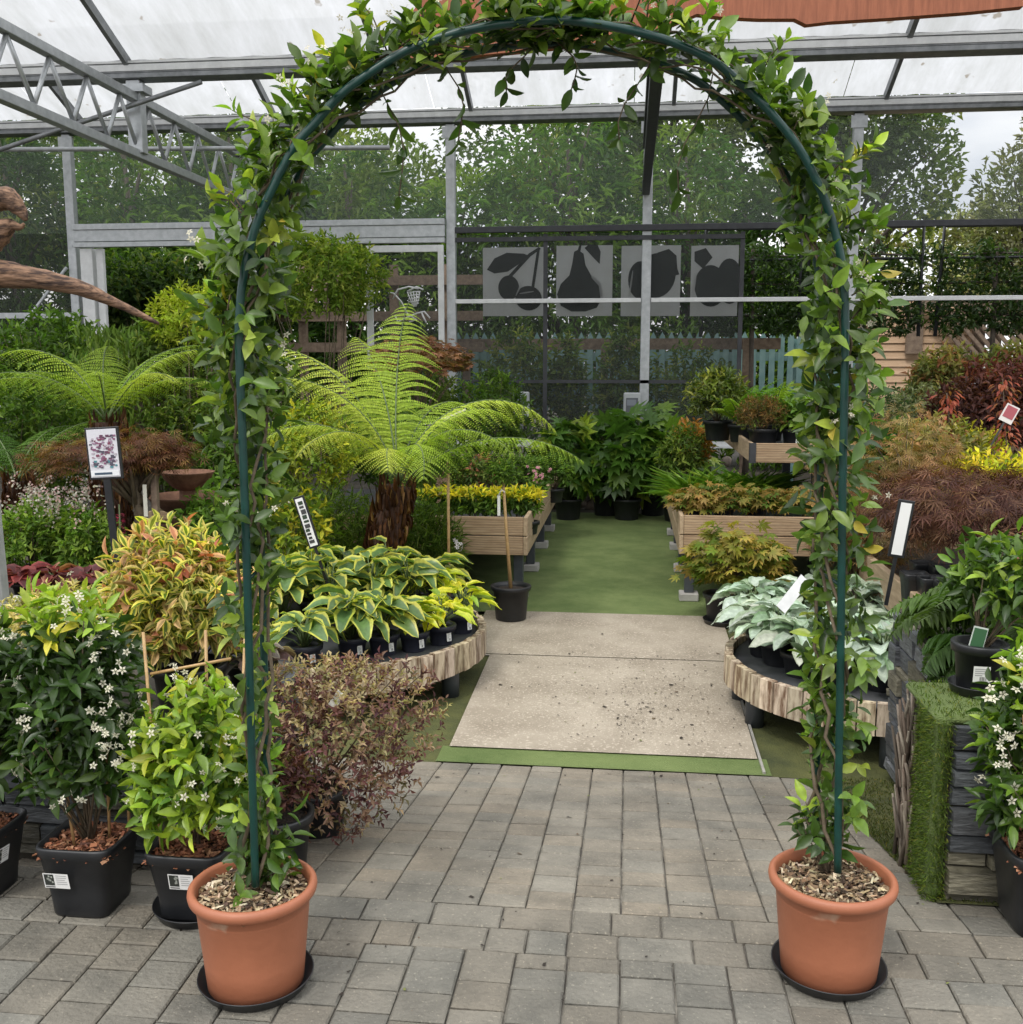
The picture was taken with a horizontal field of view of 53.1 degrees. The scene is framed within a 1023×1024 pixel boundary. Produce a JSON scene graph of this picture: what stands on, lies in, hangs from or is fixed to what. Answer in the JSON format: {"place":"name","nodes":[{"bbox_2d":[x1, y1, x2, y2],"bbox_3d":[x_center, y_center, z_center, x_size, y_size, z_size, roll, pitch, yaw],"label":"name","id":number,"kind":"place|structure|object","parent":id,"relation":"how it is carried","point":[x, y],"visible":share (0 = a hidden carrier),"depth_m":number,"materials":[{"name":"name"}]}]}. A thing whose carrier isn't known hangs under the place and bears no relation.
{"place":"outdoors","nodes":[
{"label":"outdoors","id":0,"kind":"place"},
{"bbox_2d":[0,367,1001,779],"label":"ground","id":1,"kind":"structure","parent":0,"point":[806,475],"depth_m":15.19,"materials":[{"name":"concrete"}]},
{"bbox_2d":[0,374,84,493],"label":"leafy shrub","id":2,"kind":"object","parent":1,"relation":"on","point":[35,405],"visible":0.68,"depth_m":7.99,"materials":[{"name":"green plant"}]},
{"bbox_2d":[0,302,124,509],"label":"leafy shrub","id":3,"kind":"object","parent":1,"relation":"on","point":[26,339],"visible":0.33,"depth_m":9.40,"materials":[{"name":"green plant"}]},
{"bbox_2d":[10,595,115,652],"bbox_3d":[-3.046,0.725,5.638,2.500,0.558,0.211,1,8,6],"label":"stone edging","id":4,"kind":"object","parent":1,"relation":"on","point":[29,624],"visible":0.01,"depth_m":5.51,"materials":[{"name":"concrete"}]},
{"bbox_2d":[84,426,123,569],"bbox_3d":[-2.186,-0.035,5.533,0.206,0.855,0.022,1,8,6],"label":"picture sign","id":5,"kind":"object","parent":4,"relation":"on","point":[104,453],"visible":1,"depth_m":5.49,"materials":[{"name":"white plastic"}]},
{"bbox_2d":[0,120,130,463],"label":"conifer tree","id":6,"kind":"object","parent":1,"relation":"on","point":[19,299],"visible":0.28,"depth_m":16.75,"materials":[{"name":"green plant"}]},
{"bbox_2d":[9,541,177,594],"bbox_3d":[-3.824,0.610,6.846,3.880,0.540,1.980,1,8,6],"label":"planting bed","id":7,"kind":"object","parent":1,"relation":"on","point":[11,590],"depth_m":6.08,"materials":[{"name":"soil"}]},
{"bbox_2d":[0,481,66,566],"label":"astilbe","id":8,"kind":"object","parent":7,"relation":"on","point":[37,526],"visible":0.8,"depth_m":6.07,"materials":[{"name":"green plant"}]},
{"bbox_2d":[31,485,128,568],"bbox_3d":[-2.550,0.133,6.095,0.532,0.628,0.492,1,8,6],"label":"astilbe","id":9,"kind":"object","parent":7,"relation":"on","point":[83,546],"visible":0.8,"depth_m":6.02,"materials":[{"name":"green plant"}]},
{"bbox_2d":[0,345,210,539],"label":"tree fern","id":10,"kind":"object","parent":7,"relation":"on","point":[126,508],"visible":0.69,"depth_m":7.64,"materials":[{"name":"green plant"}]},
{"bbox_2d":[12,420,210,561],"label":"weeping maple","id":11,"kind":"object","parent":7,"relation":"on","point":[139,462],"visible":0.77,"depth_m":6.33,"materials":[{"name":"brown plant"}]},
{"bbox_2d":[67,323,155,438],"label":"upright conifer","id":12,"kind":"object","parent":1,"relation":"on","point":[90,336],"visible":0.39,"depth_m":8.50,"materials":[{"name":"green plant"}]},
{"bbox_2d":[28,115,214,447],"bbox_3d":[-6.302,-3.848,16.772,3.510,6.266,3.113,1,8,6],"label":"conifer tree","id":13,"kind":"object","parent":1,"relation":"on","point":[132,197],"visible":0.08,"depth_m":16.56,"materials":[{"name":"green plant"}]},
{"bbox_2d":[48,247,216,437],"bbox_3d":[-5.082,-2.054,14.310,2.540,3.249,2.009,1,8,6],"label":"leafy shrub","id":14,"kind":"object","parent":1,"relation":"on","point":[117,281],"visible":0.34,"depth_m":13.54,"materials":[{"name":"green plant"}]},
{"bbox_2d":[0,114,309,425],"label":"broadleaf tree","id":15,"kind":"object","parent":1,"relation":"on","point":[52,140],"visible":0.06,"depth_m":23.73,"materials":[{"name":"green plant"}]},
{"bbox_2d":[0,656,311,865],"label":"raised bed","id":16,"kind":"object","parent":1,"relation":"on","point":[41,823],"visible":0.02,"depth_m":3.25,"materials":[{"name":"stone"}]},
{"bbox_2d":[0,186,158,324],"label":"driftwood branch","id":17,"kind":"object","parent":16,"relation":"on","point":[14,275],"visible":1,"depth_m":4.01,"materials":[{"name":"brown wood"}]},
{"bbox_2d":[94,508,275,718],"bbox_3d":[-1.125,0.332,3.520,0.615,0.718,0.615,1,8,6],"label":"variegated shrub","id":18,"kind":"object","parent":16,"relation":"on","point":[168,597],"visible":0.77,"depth_m":3.35,"materials":[{"name":"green plant"}]},
{"bbox_2d":[106,88,359,468],"bbox_3d":[-4.381,-3.627,16.246,3.995,6.323,3.190,1,8,6],"label":"conifer tree","id":19,"kind":"object","parent":1,"relation":"on","point":[195,211],"visible":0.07,"depth_m":15.92,"materials":[{"name":"green plant"}]},
{"bbox_2d":[250,223,398,488],"bbox_3d":[-2.173,-1.677,11.850,1.673,3.203,1.348,1,8,6],"label":"leafy shrub","id":20,"kind":"object","parent":1,"relation":"on","point":[344,294],"visible":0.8,"depth_m":11.47,"materials":[{"name":"green plant"}]},
{"bbox_2d":[245,112,445,426],"bbox_3d":[-3.754,-5.565,23.802,5.004,7.540,3.078,1,8,6],"label":"broadleaf tree","id":21,"kind":"object","parent":1,"relation":"on","point":[384,137],"visible":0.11,"depth_m":22.88,"materials":[{"name":"green plant"}]},
{"bbox_2d":[273,137,438,466],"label":"broadleaf tree","id":22,"kind":"object","parent":1,"relation":"on","point":[329,188],"visible":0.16,"depth_m":16.47,"materials":[{"name":"green plant"}]},
{"bbox_2d":[268,264,482,480],"bbox_3d":[-1.980,-1.908,14.222,3.200,2.980,0.180,1,8,6],"label":"timber screen","id":23,"kind":"object","parent":1,"relation":"on","point":[396,281],"visible":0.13,"depth_m":14.07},
{"bbox_2d":[363,158,559,459],"bbox_3d":[-0.949,-3.002,17.254,3.290,5.455,2.780,-2,8,-13],"label":"broadleaf tree","id":24,"kind":"object","parent":1,"relation":"on","point":[428,258],"visible":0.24,"depth_m":16.40,"materials":[{"name":"green plant"}]},
{"bbox_2d":[0,0,1022,490],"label":"greenhouse","id":25,"kind":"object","parent":1,"relation":"on","point":[108,68],"visible":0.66,"depth_m":11.30,"materials":[{"name":"metal"}]},
{"bbox_2d":[483,247,542,315],"bbox_3d":[0.031,-2.813,12.516,0.770,0.822,0.032,1,8,6],"label":"fruit banner","id":26,"kind":"object","parent":25,"relation":"hanging from","point":[512,272],"visible":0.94,"depth_m":12.51,"materials":[{"name":"fabric"}]},
{"bbox_2d":[556,244,612,315],"bbox_3d":[0.882,-2.810,12.419,0.681,0.852,0.030,1,8,6],"label":"fruit banner","id":27,"kind":"object","parent":25,"relation":"hanging from","point":[586,271],"visible":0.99,"depth_m":12.41,"materials":[{"name":"fabric"}]},
{"bbox_2d":[621,245,680,315],"bbox_3d":[1.676,-2.783,12.331,0.709,0.832,0.030,1,8,6],"label":"fruit banner","id":28,"kind":"object","parent":25,"relation":"hanging from","point":[665,269],"visible":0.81,"depth_m":12.33,"materials":[{"name":"fabric"}]},
{"bbox_2d":[399,0,1022,58],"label":"shade sail","id":29,"kind":"object","parent":25,"relation":"hanging from","point":[808,13],"visible":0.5,"depth_m":5.49,"materials":[{"name":"fabric"}]},
{"bbox_2d":[690,245,739,315],"bbox_3d":[2.453,-2.764,12.244,0.613,0.828,0.030,1,8,6],"label":"fruit banner","id":30,"kind":"object","parent":25,"relation":"hanging from","point":[715,269],"visible":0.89,"depth_m":12.23,"materials":[{"name":"fabric"}]},
{"bbox_2d":[473,325,555,483],"bbox_3d":[0.030,-1.377,13.430,1.128,2.156,0.802,1,8,6],"label":"leafy shrub","id":31,"kind":"object","parent":1,"relation":"on","point":[528,368],"visible":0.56,"depth_m":13.27,"materials":[{"name":"green plant"}]},
{"bbox_2d":[457,103,667,461],"bbox_3d":[0.764,-3.421,16.450,3.828,6.717,3.197,1,8,6],"label":"broadleaf tree","id":32,"kind":"object","parent":1,"relation":"on","point":[619,191],"visible":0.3,"depth_m":15.96,"materials":[{"name":"green plant"}]},
{"bbox_2d":[539,330,592,452],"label":"leafy shrub","id":33,"kind":"object","parent":1,"relation":"on","point":[564,364],"visible":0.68,"depth_m":13.31,"materials":[{"name":"green plant"}]},
{"bbox_2d":[341,512,836,615],"bbox_3d":[0.647,0.363,9.308,7.600,0.110,4.250,1,8,6],"label":"turf carpet","id":34,"kind":"object","parent":1,"relation":"on","point":[591,562],"visible":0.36,"depth_m":8.54,"materials":[{"name":"green carpet"}]},
{"bbox_2d":[100,317,216,492],"bbox_3d":[-3.107,-0.687,9.184,1.070,2.141,0.825,1,8,6],"label":"leafy shrub","id":35,"kind":"object","parent":34,"relation":"on","point":[150,344],"visible":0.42,"depth_m":8.94,"materials":[{"name":"green plant"}]},
{"bbox_2d":[130,393,223,492],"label":"leafy shrub","id":36,"kind":"object","parent":34,"relation":"on","point":[171,418],"visible":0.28,"depth_m":8.70,"materials":[{"name":"green plant"}]},
{"bbox_2d":[140,278,233,484],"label":"dwarf conifer","id":37,"kind":"object","parent":34,"relation":"on","point":[171,331],"visible":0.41,"depth_m":8.71,"materials":[{"name":"green plant"}]},
{"bbox_2d":[267,390,361,513],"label":"leafy shrub","id":38,"kind":"object","parent":34,"relation":"on","point":[329,474],"visible":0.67,"depth_m":8.04,"materials":[{"name":"green plant"}]},
{"bbox_2d":[148,476,556,596],"bbox_3d":[-1.139,0.113,9.146,2.880,0.636,3.104,1,8,6],"label":"display bench","id":39,"kind":"object","parent":34,"relation":"on","point":[487,537],"visible":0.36,"depth_m":7.49,"materials":[{"name":"wood"}]},
{"bbox_2d":[364,334,474,497],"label":"pink maple","id":40,"kind":"object","parent":34,"relation":"on","point":[452,360],"visible":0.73,"depth_m":9.53,"materials":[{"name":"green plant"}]},
{"bbox_2d":[444,365,535,487],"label":"leafy shrub","id":41,"kind":"object","parent":34,"relation":"on","point":[515,395],"visible":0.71,"depth_m":10.96,"materials":[{"name":"green plant"}]},
{"bbox_2d":[521,412,607,519],"bbox_3d":[0.583,-0.506,10.958,1.012,1.165,0.851,1,8,6],"label":"fatsia","id":42,"kind":"object","parent":34,"relation":"on","point":[571,435],"visible":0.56,"depth_m":10.77,"materials":[{"name":"green plant"}]},
{"bbox_2d":[578,400,666,520],"bbox_3d":[1.230,-0.557,10.910,1.063,1.276,0.961,1,8,6],"label":"fatsia","id":43,"kind":"object","parent":34,"relation":"on","point":[626,503],"visible":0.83,"depth_m":10.70,"materials":[{"name":"green plant"}]},
{"bbox_2d":[667,497,1016,601],"bbox_3d":[2.777,0.173,8.650,2.825,0.653,2.804,1,8,6],"label":"display bench","id":44,"kind":"object","parent":34,"relation":"on","point":[783,526],"visible":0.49,"depth_m":7.37,"materials":[{"name":"wood"}]},
{"bbox_2d":[725,434,1022,569],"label":"display bench","id":45,"kind":"object","parent":34,"relation":"on","point":[748,450],"visible":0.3,"depth_m":7.84,"materials":[{"name":"wood"}]},
{"bbox_2d":[682,363,750,440],"bbox_3d":[1.824,-0.977,9.008,0.669,0.683,0.624,1,8,6],"label":"pieris","id":46,"kind":"object","parent":45,"relation":"on","point":[719,383],"visible":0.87,"depth_m":8.91,"materials":[{"name":"green plant"}]},
{"bbox_2d":[882,410,990,549],"bbox_3d":[2.864,0.021,7.005,0.690,1.442,0.650,1,8,6],"label":"pink tipped shrub","id":47,"kind":"object","parent":34,"relation":"on","point":[961,437],"visible":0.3,"depth_m":6.83,"materials":[{"name":"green plant"}]},
{"bbox_2d":[901,338,979,421],"bbox_3d":[4.239,-0.765,10.184,0.809,1.914,0.669,1,8,6],"label":"photinia","id":48,"kind":"object","parent":34,"relation":"on","point":[944,368],"visible":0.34,"depth_m":9.99,"materials":[{"name":"green plant"}]},
{"bbox_2d":[915,373,1022,454],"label":"dark maple","id":49,"kind":"object","parent":34,"relation":"on","point":[961,407],"visible":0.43,"depth_m":7.53,"materials":[{"name":"red plant"}]},
{"bbox_2d":[940,350,1022,453],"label":"red maple","id":50,"kind":"object","parent":34,"relation":"on","point":[1002,369],"visible":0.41,"depth_m":7.63,"materials":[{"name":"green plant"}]},
{"bbox_2d":[431,68,762,336],"bbox_3d":[1.863,-6.130,22.061,7.295,9.153,4.240,1,8,6],"label":"broadleaf tree","id":51,"kind":"object","parent":1,"relation":"on","point":[636,134],"visible":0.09,"depth_m":21.31,"materials":[{"name":"green plant"}]},
{"bbox_2d":[307,614,891,779],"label":"side turf","id":52,"kind":"structure","parent":1,"relation":"on","point":[782,745],"depth_m":5.00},
{"bbox_2d":[255,484,345,600],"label":"leafy shrub","id":53,"kind":"object","parent":52,"relation":"on","point":[283,545],"visible":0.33,"depth_m":6.52,"materials":[{"name":"green plant"}]},
{"bbox_2d":[287,481,375,583],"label":"feathery plant","id":54,"kind":"object","parent":52,"relation":"on","point":[352,532],"visible":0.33,"depth_m":7.19,"materials":[{"name":"green plant"}]},
{"bbox_2d":[195,595,485,720],"bbox_3d":[-1.009,0.811,5.950,1.726,0.320,1.723,1,8,6],"label":"round bench","id":55,"kind":"object","parent":52,"relation":"on","point":[456,657],"visible":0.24,"depth_m":5.49,"materials":[{"name":"wood"}]},
{"bbox_2d":[270,606,346,666],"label":"hosta","id":56,"kind":"object","parent":55,"relation":"on","point":[319,627],"visible":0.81,"depth_m":5.17,"materials":[{"name":"green plant"}]},
{"bbox_2d":[300,583,403,659],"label":"hosta","id":57,"kind":"object","parent":55,"relation":"on","point":[355,642],"visible":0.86,"depth_m":5.29,"materials":[{"name":"green plant"}]},
{"bbox_2d":[335,588,439,656],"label":"hosta","id":58,"kind":"object","parent":55,"relation":"on","point":[403,606],"visible":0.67,"depth_m":5.34,"materials":[{"name":"green plant"}]},
{"bbox_2d":[223,302,584,591],"bbox_3d":[-0.742,-0.221,6.572,2.018,2.304,1.556,-4,9,-28],"label":"tree fern","id":59,"kind":"object","parent":52,"relation":"on","point":[391,519],"visible":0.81,"depth_m":6.51,"materials":[{"name":"green plant"}]},
{"bbox_2d":[400,489,473,594],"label":"feathery plant","id":60,"kind":"object","parent":52,"relation":"on","point":[425,537],"visible":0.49,"depth_m":7.10,"materials":[{"name":"green plant"}]},
{"bbox_2d":[436,746,771,775],"bbox_3d":[0.413,1.145,4.716,1.515,0.005,0.195,1,8,6],"label":"turf edging","id":61,"kind":"object","parent":52,"relation":"on","point":[720,765],"visible":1,"depth_m":4.72,"materials":[{"name":"green carpet"}]},
{"bbox_2d":[723,633,889,769],"bbox_3d":[1.897,0.908,5.300,1.566,0.326,1.568,1,8,6],"label":"round bench","id":62,"kind":"object","parent":52,"relation":"on","point":[757,686],"visible":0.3,"depth_m":4.93,"materials":[{"name":"wood"}]},
{"bbox_2d":[833,543,964,610],"bbox_3d":[3.071,0.621,5.785,1.980,0.620,2.500,1,8,6],"label":"timber trough","id":63,"kind":"object","parent":52,"relation":"on","point":[881,571],"visible":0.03,"depth_m":5.93,"materials":[{"name":"wood"}]},
{"bbox_2d":[804,401,982,564],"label":"pinkish maple","id":64,"kind":"object","parent":63,"relation":"in","point":[915,460],"visible":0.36,"depth_m":6.26,"materials":[{"name":"brown plant"}]},
{"bbox_2d":[859,457,1022,565],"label":"purple maple","id":65,"kind":"object","parent":63,"relation":"in","point":[991,500],"visible":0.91,"depth_m":5.13,"materials":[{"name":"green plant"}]},
{"bbox_2d":[457,338,780,474],"bbox_3d":[1.318,-1.384,14.089,4.600,1.980,0.120,1,8,6],"label":"timber rail","id":66,"kind":"object","parent":1,"relation":"on","point":[669,343],"visible":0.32,"depth_m":13.86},
{"bbox_2d":[590,321,655,439],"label":"leafy shrub","id":67,"kind":"object","parent":1,"relation":"on","point":[608,398],"visible":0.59,"depth_m":13.12,"materials":[{"name":"green plant"}]},
{"bbox_2d":[457,332,867,480],"bbox_3d":[1.979,-1.485,14.445,5.830,2.080,0.120,1,8,6],"label":"picket fence","id":68,"kind":"object","parent":1,"relation":"on","point":[771,356],"visible":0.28,"depth_m":14.22,"materials":[{"name":"teal paint"}]},
{"bbox_2d":[583,120,777,458],"bbox_3d":[2.737,-3.469,17.275,3.731,5.976,3.251,1,8,6],"label":"broadleaf tree","id":69,"kind":"object","parent":1,"relation":"on","point":[684,323],"visible":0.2,"depth_m":16.46,"materials":[{"name":"green plant"}]},
{"bbox_2d":[649,338,732,441],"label":"leafy shrub","id":70,"kind":"object","parent":1,"relation":"on","point":[670,389],"visible":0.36,"depth_m":13.05,"materials":[{"name":"green plant"}]},
{"bbox_2d":[690,229,810,475],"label":"espalier tree","id":71,"kind":"object","parent":1,"relation":"on","point":[750,314],"visible":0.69,"depth_m":13.00,"materials":[{"name":"green plant"}]},
{"bbox_2d":[701,156,863,471],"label":"conifer tree","id":72,"kind":"object","parent":1,"relation":"on","point":[758,209],"visible":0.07,"depth_m":15.90,"materials":[{"name":"green plant"}]},
{"bbox_2d":[688,60,968,262],"bbox_3d":[6.522,-6.271,21.778,5.825,9.514,3.424,2,8,13],"label":"broadleaf tree","id":73,"kind":"object","parent":1,"relation":"on","point":[908,131],"visible":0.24,"depth_m":20.96,"materials":[{"name":"green plant"}]},
{"bbox_2d":[796,227,932,490],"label":"espalier tree","id":74,"kind":"object","parent":1,"relation":"on","point":[916,308],"visible":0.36,"depth_m":12.81,"materials":[{"name":"green plant"}]},
{"bbox_2d":[832,301,1002,478],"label":"timber shed","id":75,"kind":"structure","parent":1,"relation":"on","point":[901,353],"depth_m":14.46,"materials":[{"name":"wood"}]},
{"bbox_2d":[884,609,971,781],"bbox_3d":[2.200,0.879,3.892,1.277,0.750,1.095,1,8,6],"label":"raised bed","id":76,"kind":"object","parent":1,"relation":"on","point":[905,657],"visible":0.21,"depth_m":4.30,"materials":[{"name":"grey wood"}]},
{"bbox_2d":[885,572,1022,646],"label":"fern","id":77,"kind":"object","parent":76,"relation":"on","point":[932,611],"visible":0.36,"depth_m":3.69,"materials":[{"name":"green plant"}]},
{"bbox_2d":[891,678,1021,902],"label":"slate pier","id":78,"kind":"structure","parent":1,"relation":"on","point":[942,842],"depth_m":3.04,"materials":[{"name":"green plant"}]},
{"bbox_2d":[947,675,1003,698],"bbox_3d":[1.457,0.548,3.205,0.173,0.031,0.173,1,8,6],"label":"plant saucer","id":79,"kind":"object","parent":78,"relation":"on","point":[965,692],"visible":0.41,"depth_m":3.16,"materials":[{"name":"black plastic"}]},
{"bbox_2d":[935,516,1022,689],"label":"potted shrub","id":80,"kind":"object","parent":79,"relation":"on","point":[987,586],"visible":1,"depth_m":3.16,"materials":[{"name":"green plant"}]},
{"bbox_2d":[923,225,1022,371],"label":"espalier tree","id":81,"kind":"object","parent":1,"relation":"on","point":[992,323],"visible":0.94,"depth_m":12.71,"materials":[{"name":"green plant"}]},
{"bbox_2d":[935,117,1022,422],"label":"silver tree","id":82,"kind":"object","parent":1,"relation":"on","point":[987,209],"visible":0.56,"depth_m":14.19,"materials":[{"name":"green plant"}]},
{"bbox_2d":[0,757,1022,1023],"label":"pavement","id":83,"kind":"structure","parent":0,"point":[130,959],"depth_m":2.84,"materials":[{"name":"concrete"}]},
{"bbox_2d":[0,603,54,894],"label":"star jasmine","id":84,"kind":"object","parent":83,"relation":"on","point":[13,819],"visible":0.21,"depth_m":2.99,"materials":[{"name":"green plant"}]},
{"bbox_2d":[0,571,161,917],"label":"star jasmine","id":85,"kind":"object","parent":83,"relation":"on","point":[86,858],"visible":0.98,"depth_m":2.85,"materials":[{"name":"green plant"}]},
{"bbox_2d":[152,895,197,929],"bbox_3d":[-0.898,1.126,2.941,0.254,0.031,0.254,1,8,6],"label":"plant saucer","id":86,"kind":"object","parent":83,"relation":"on","point":[181,925],"visible":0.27,"depth_m":2.84,"materials":[{"name":"black plastic"}]},
{"bbox_2d":[114,630,284,921],"bbox_3d":[-0.860,0.740,2.864,0.433,0.800,0.449,-8,11,-43],"label":"star jasmine","id":87,"kind":"object","parent":86,"relation":"on","point":[186,847],"visible":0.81,"depth_m":2.79,"materials":[{"name":"green plant"}]},
{"bbox_2d":[197,950,313,1012],"bbox_3d":[-0.646,1.176,2.593,0.288,0.031,0.288,1,8,6],"label":"plant saucer","id":88,"kind":"object","parent":83,"relation":"on","point":[202,980],"visible":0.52,"depth_m":2.50,"materials":[{"name":"black plastic"}]},
{"bbox_2d":[186,855,316,1005],"bbox_3d":[-0.646,1.053,2.576,0.317,0.263,0.317,1,8,6],"label":"terracotta pot","id":89,"kind":"object","parent":88,"relation":"on","point":[254,950],"visible":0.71,"depth_m":2.48,"materials":[{"name":"ceramic"}]},
{"bbox_2d":[173,0,614,908],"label":"climbing jasmine","id":90,"kind":"object","parent":89,"relation":"in","point":[347,60],"visible":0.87,"depth_m":2.38,"materials":[{"name":"green plant"}]},
{"bbox_2d":[247,739,317,862],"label":"purple shrub","id":91,"kind":"object","parent":83,"relation":"on","point":[291,777],"visible":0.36,"depth_m":3.19,"materials":[{"name":"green plant"}]},
{"bbox_2d":[256,646,451,845],"bbox_3d":[-0.610,0.814,3.479,0.783,0.714,0.702,1,8,6],"label":"purple shrub","id":92,"kind":"object","parent":83,"relation":"on","point":[329,801],"visible":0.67,"depth_m":3.46,"materials":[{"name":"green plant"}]},
{"bbox_2d":[771,939,887,1001],"bbox_3d":[0.815,1.169,2.637,0.288,0.031,0.288,1,8,6],"label":"plant saucer","id":93,"kind":"object","parent":83,"relation":"on","point":[882,975],"visible":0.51,"depth_m":2.55,"materials":[{"name":"black plastic"}]},
{"bbox_2d":[768,847,898,993],"bbox_3d":[0.815,1.047,2.619,0.317,0.263,0.317,1,8,6],"label":"terracotta pot","id":94,"kind":"object","parent":93,"relation":"on","point":[831,928],"visible":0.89,"depth_m":2.53,"materials":[{"name":"ceramic"}]},
{"bbox_2d":[235,16,849,887],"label":"garden arch","id":95,"kind":"structure","parent":94,"relation":"in","point":[313,124],"depth_m":2.39,"materials":[{"name":"green metal"}]},
{"bbox_2d":[477,0,910,877],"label":"climbing jasmine","id":96,"kind":"object","parent":94,"relation":"in","point":[805,214],"visible":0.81,"depth_m":2.42,"materials":[{"name":"green plant"}]},
{"bbox_2d":[962,626,1022,936],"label":"star jasmine","id":97,"kind":"object","parent":83,"relation":"on","point":[1000,733],"visible":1,"depth_m":2.80,"materials":[{"name":"green plant"}]},
{"bbox_2d":[0,75,1022,365],"label":"sky","id":98,"kind":"structure","parent":0,"point":[983,133],"materials":[{"name":"white"}]},
{"bbox_2d":[450,654,756,758],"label":"concrete path","id":99,"kind":"structure","parent":0,"point":[505,715],"depth_m":5.36,"materials":[{"name":"beige concrete"}]},
{"bbox_2d":[483,610,728,660],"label":"concrete path","id":100,"kind":"structure","parent":0,"point":[680,637],"depth_m":6.65,"materials":[{"name":"beige concrete"}]},
{"bbox_2d":[484,457,530,621],"bbox_3d":[-0.021,0.182,7.005,0.319,1.120,0.284,1,8,6],"label":"potted standard","id":101,"kind":"object","parent":100,"relation":"on","point":[511,598],"visible":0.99,"depth_m":6.97,"materials":[{"name":"black plastic"}]},
{"bbox_2d":[702,615,728,626],"bbox_3d":[1.436,0.737,6.957,0.274,0.031,0.274,1,8,6],"label":"plant saucer","id":102,"kind":"object","parent":100,"relation":"on","point":[704,617],"visible":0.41,"depth_m":6.85,"materials":[{"name":"black plastic"}]},
{"bbox_2d":[668,519,796,622],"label":"green maple","id":103,"kind":"object","parent":102,"relation":"on","point":[761,552],"visible":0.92,"depth_m":6.75,"materials":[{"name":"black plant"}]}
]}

